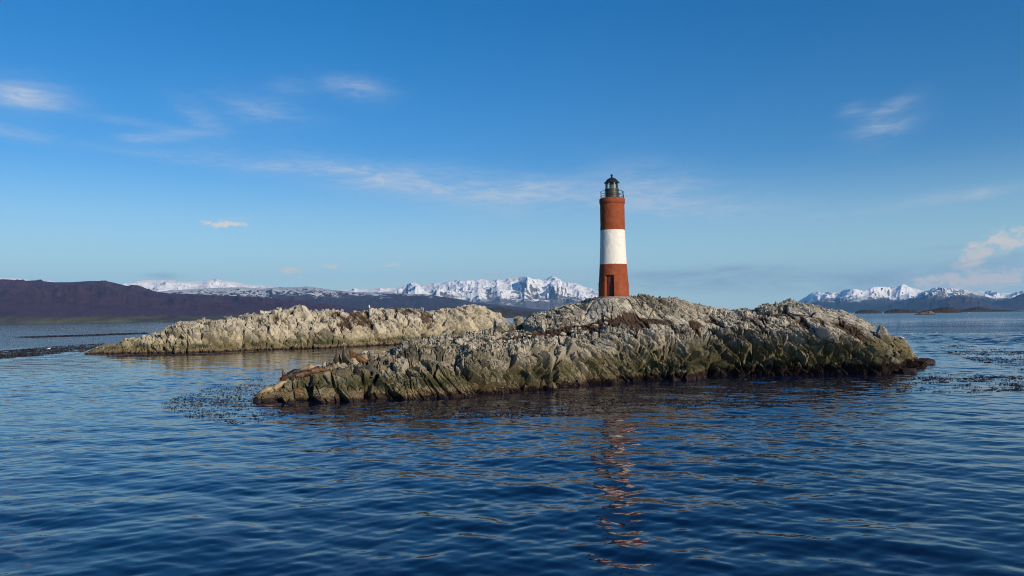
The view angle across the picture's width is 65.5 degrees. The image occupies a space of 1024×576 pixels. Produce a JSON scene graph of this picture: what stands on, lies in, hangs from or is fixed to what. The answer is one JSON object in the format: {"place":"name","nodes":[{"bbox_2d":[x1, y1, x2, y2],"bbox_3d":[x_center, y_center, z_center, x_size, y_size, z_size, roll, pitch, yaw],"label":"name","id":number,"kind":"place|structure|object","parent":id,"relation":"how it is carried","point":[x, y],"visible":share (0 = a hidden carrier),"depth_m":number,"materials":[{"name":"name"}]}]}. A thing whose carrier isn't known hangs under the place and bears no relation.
{"place":"outdoors","nodes":[
{"label":"outdoors","id":0,"kind":"place"},
{"bbox_2d":[0,277,53,281],"bbox_3d":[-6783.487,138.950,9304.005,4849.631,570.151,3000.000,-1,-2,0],"label":"purple hills","id":1,"kind":"structure","parent":0,"point":[19,279],"depth_m":9737.16,"materials":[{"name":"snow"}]},
{"bbox_2d":[0,279,366,323],"bbox_3d":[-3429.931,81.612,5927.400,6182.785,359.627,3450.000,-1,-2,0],"label":"purple hills","id":2,"kind":"structure","parent":0,"point":[22,301],"depth_m":4868.56,"materials":[{"name":"brown soil"}]},
{"bbox_2d":[122,279,396,292],"bbox_3d":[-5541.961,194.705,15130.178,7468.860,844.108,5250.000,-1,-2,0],"label":"snowy mountains","id":3,"kind":"structure","parent":0,"point":[159,285],"depth_m":15324.19,"materials":[{"name":"white snow"}]},
{"bbox_2d":[88,304,507,353],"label":"rocky island","id":4,"kind":"structure","parent":0,"point":[299,326],"depth_m":152.38,"materials":[{"name":"beige stone"}]},
{"bbox_2d":[160,286,548,311],"bbox_3d":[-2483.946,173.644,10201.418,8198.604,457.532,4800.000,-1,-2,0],"label":"moor hills","id":5,"kind":"structure","parent":0,"point":[378,300],"depth_m":9772.16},
{"bbox_2d":[350,276,598,309],"bbox_3d":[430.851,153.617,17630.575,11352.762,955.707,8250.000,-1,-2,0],"label":"snowy mountains","id":6,"kind":"structure","parent":0,"point":[550,292],"depth_m":16094.02,"materials":[{"name":"white snow"}]},
{"bbox_2d":[0,310,1023,575],"bbox_3d":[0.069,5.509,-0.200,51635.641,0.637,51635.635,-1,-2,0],"label":"sea water","id":7,"kind":"structure","parent":0,"point":[114,466],"depth_m":28.19,"materials":[{"name":"blue liquid"}]},
{"bbox_2d":[0,343,102,358],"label":"kelp","id":8,"kind":"object","parent":7,"relation":"on","point":[26,353],"visible":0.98,"depth_m":150.93},
{"bbox_2d":[18,332,147,337],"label":"kelp","id":9,"kind":"object","parent":7,"relation":"on","point":[103,334],"visible":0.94,"depth_m":314.87},
{"bbox_2d":[108,351,266,356],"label":"kelp","id":10,"kind":"object","parent":7,"relation":"on","point":[151,355],"visible":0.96,"depth_m":126.59},
{"bbox_2d":[161,375,294,423],"bbox_3d":[-21.661,7.963,62.126,8.771,0.178,42.766,0,-2,-17],"label":"kelp","id":11,"kind":"object","parent":7,"relation":"on","point":[238,409],"visible":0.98,"depth_m":51.50},
{"bbox_2d":[548,382,557,389],"bbox_3d":[3.082,7.490,59.447,0.729,0.991,0.638,-2,-3,40],"label":"boulder","id":12,"kind":"object","parent":7,"relation":"in","point":[552,386],"visible":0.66,"depth_m":59.17,"materials":[{"name":"grey stone"}]},
{"bbox_2d":[273,376,917,419],"bbox_3d":[10.834,7.264,53.699,50.949,0.249,14.569,0,-2,-24],"label":"kelp","id":13,"kind":"object","parent":7,"relation":"on","point":[538,410],"visible":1,"depth_m":50.43},
{"bbox_2d":[898,368,917,373],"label":"boulder","id":14,"kind":"object","parent":7,"relation":"in","point":[910,370],"visible":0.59,"depth_m":70.89,"materials":[{"name":"brown stone"}]},
{"bbox_2d":[919,358,935,363],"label":"boulder","id":15,"kind":"object","parent":7,"relation":"in","point":[929,361],"visible":0.34,"depth_m":83.37,"materials":[{"name":"brown stone"}]},
{"bbox_2d":[895,372,1023,392],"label":"kelp","id":16,"kind":"object","parent":7,"relation":"on","point":[1012,385],"visible":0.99,"depth_m":62.09},
{"bbox_2d":[941,345,1023,369],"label":"kelp","id":17,"kind":"object","parent":7,"relation":"on","point":[1012,352],"visible":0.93,"depth_m":99.78},
{"bbox_2d":[0,0,1023,309],"label":"sky","id":18,"kind":"structure","parent":0,"point":[759,152],"materials":[{"name":"blue"}]},
{"bbox_2d":[488,307,538,317],"bbox_3d":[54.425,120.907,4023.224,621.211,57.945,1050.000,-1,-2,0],"label":"wooded hill","id":19,"kind":"structure","parent":0,"point":[507,313],"depth_m":3819.15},
{"bbox_2d":[252,294,934,403],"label":"rocky island","id":20,"kind":"structure","parent":0,"point":[639,337],"depth_m":70.29,"materials":[{"name":"grey stone"}]},
{"bbox_2d":[255,386,274,396],"bbox_3d":[-16.778,7.071,54.295,1.514,0.731,0.736,-1,-2,0],"label":"sea lion","id":21,"kind":"object","parent":20,"relation":"on","point":[267,389],"visible":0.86,"depth_m":54.06},
{"bbox_2d":[272,381,292,391],"bbox_3d":[-15.692,6.697,54.524,1.348,0.710,0.731,-1,-2,-5],"label":"sea lion","id":22,"kind":"object","parent":20,"relation":"on","point":[278,385],"visible":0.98,"depth_m":54.38},
{"bbox_2d":[279,374,288,380],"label":"sea lion","id":23,"kind":"object","parent":20,"relation":"on","point":[284,377],"visible":0.58,"depth_m":55.48},
{"bbox_2d":[287,369,300,374],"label":"sea lion","id":24,"kind":"object","parent":20,"relation":"on","point":[293,371],"visible":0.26,"depth_m":56.84},
{"bbox_2d":[290,388,303,392],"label":"sea lion","id":25,"kind":"object","parent":20,"relation":"on","point":[298,390],"visible":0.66,"depth_m":53.73},
{"bbox_2d":[290,370,311,380],"bbox_3d":[-14.346,6.125,55.175,2.058,0.847,0.990,0,-2,-13],"label":"sea lion","id":26,"kind":"object","parent":20,"relation":"on","point":[301,374],"visible":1,"depth_m":54.96},
{"bbox_2d":[302,364,315,370],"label":"sea lion","id":27,"kind":"object","parent":20,"relation":"on","point":[308,367],"visible":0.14,"depth_m":57.48},
{"bbox_2d":[309,377,316,386],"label":"sea lion","id":28,"kind":"object","parent":20,"relation":"on","point":[313,383],"visible":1,"depth_m":53.97},
{"bbox_2d":[306,366,330,376],"bbox_3d":[-13.576,5.812,55.800,1.696,0.734,0.823,1,-3,-40],"label":"sea lion","id":29,"kind":"object","parent":20,"relation":"on","point":[316,369],"visible":1,"depth_m":55.51},
{"bbox_2d":[330,348,340,364],"bbox_3d":[-12.718,4.990,58.207,1.038,1.217,1.475,-1,-2,0],"label":"sea lion","id":30,"kind":"object","parent":20,"relation":"on","point":[337,358],"visible":0.78,"depth_m":57.57},
{"bbox_2d":[340,345,351,363],"bbox_3d":[-11.907,4.785,57.894,1.099,1.421,1.714,-1,-2,0],"label":"sea lion","id":31,"kind":"object","parent":20,"relation":"on","point":[346,357],"visible":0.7,"depth_m":57.21},
{"bbox_2d":[352,366,361,376],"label":"sea lion","id":32,"kind":"object","parent":20,"relation":"on","point":[356,370],"visible":1,"depth_m":55.74},
{"bbox_2d":[348,349,370,362],"bbox_3d":[-11.062,4.952,57.772,1.843,1.017,0.961,-2,-2,30],"label":"sea lion","id":33,"kind":"object","parent":20,"relation":"on","point":[358,357],"visible":1,"depth_m":57.71},
{"bbox_2d":[360,365,379,376],"bbox_3d":[-10.224,5.916,56.436,2.030,0.894,0.998,-1,-2,0],"label":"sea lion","id":34,"kind":"object","parent":20,"relation":"on","point":[373,370],"visible":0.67,"depth_m":56.25},
{"bbox_2d":[493,319,508,333],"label":"boulder","id":35,"kind":"object","parent":20,"relation":"on","point":[500,325],"visible":0.94,"depth_m":73.18,"materials":[{"name":"beige stone"}]},
{"bbox_2d":[506,322,515,331],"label":"boulder","id":36,"kind":"object","parent":20,"relation":"on","point":[511,326],"visible":0.74,"depth_m":74.92,"materials":[{"name":"grey stone"}]},
{"bbox_2d":[513,316,523,329],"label":"boulder","id":37,"kind":"object","parent":20,"relation":"on","point":[518,321],"visible":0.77,"depth_m":76.72,"materials":[{"name":"beige stone"}]},
{"bbox_2d":[541,319,544,332],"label":"boulder","id":38,"kind":"object","parent":20,"relation":"on","point":[543,325],"visible":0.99,"depth_m":72.28,"materials":[{"name":"stone"}]},
{"bbox_2d":[597,174,630,297],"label":"lighthouse","id":39,"kind":"object","parent":20,"relation":"on","point":[613,279],"visible":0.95,"depth_m":77.16,"materials":[{"name":"paint"}]},
{"bbox_2d":[607,276,613,296],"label":"door","id":40,"kind":"structure","parent":39,"relation":"in","point":[610,290],"depth_m":77.01,"materials":[{"name":"metal"}]},
{"bbox_2d":[875,325,892,343],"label":"boulder","id":41,"kind":"object","parent":20,"relation":"on","point":[883,334],"visible":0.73,"depth_m":77.89,"materials":[{"name":"beige stone"}]},
{"bbox_2d":[855,310,881,313],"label":"wooded islet","id":42,"kind":"object","parent":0,"point":[867,312],"visible":0.98,"depth_m":2823.81,"materials":[{"name":"plant"}]},
{"bbox_2d":[884,309,917,313],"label":"wooded islet","id":43,"kind":"object","parent":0,"point":[900,311],"visible":0.92,"depth_m":2627.58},
{"bbox_2d":[798,284,1023,312],"bbox_3d":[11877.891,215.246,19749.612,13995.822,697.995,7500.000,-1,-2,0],"label":"snowy mountains","id":44,"kind":"structure","parent":0,"point":[851,300],"depth_m":18478.84,"materials":[{"name":"white snow"}]},
{"bbox_2d":[915,311,936,314],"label":"rocky islet","id":45,"kind":"object","parent":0,"point":[927,313],"visible":0.98,"depth_m":1320.65,"materials":[{"name":"beige stone"}]},
{"bbox_2d":[872,287,1002,311],"bbox_3d":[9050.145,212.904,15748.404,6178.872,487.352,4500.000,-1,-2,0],"label":"snowy mountains","id":46,"kind":"structure","parent":0,"point":[928,298],"depth_m":14754.47,"materials":[{"name":"white snow"}]},
{"bbox_2d":[918,307,961,312],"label":"wooded islet","id":47,"kind":"object","parent":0,"point":[946,310],"visible":0.77,"depth_m":2227.03,"materials":[{"name":"grey stone"}]},
{"bbox_2d":[914,296,1017,311],"bbox_3d":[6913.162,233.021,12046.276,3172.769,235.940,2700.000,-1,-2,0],"label":"purple hills","id":48,"kind":"structure","parent":0,"point":[961,302],"depth_m":11621.08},
{"bbox_2d":[959,307,1021,311],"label":"wooded islet","id":49,"kind":"object","parent":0,"point":[978,309],"visible":0.85,"depth_m":3202.46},
{"bbox_2d":[993,293,1023,310],"bbox_3d":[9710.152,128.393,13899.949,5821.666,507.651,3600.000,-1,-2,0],"label":"purple hills","id":50,"kind":"structure","parent":0,"point":[1016,302],"depth_m":13295.13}
]}

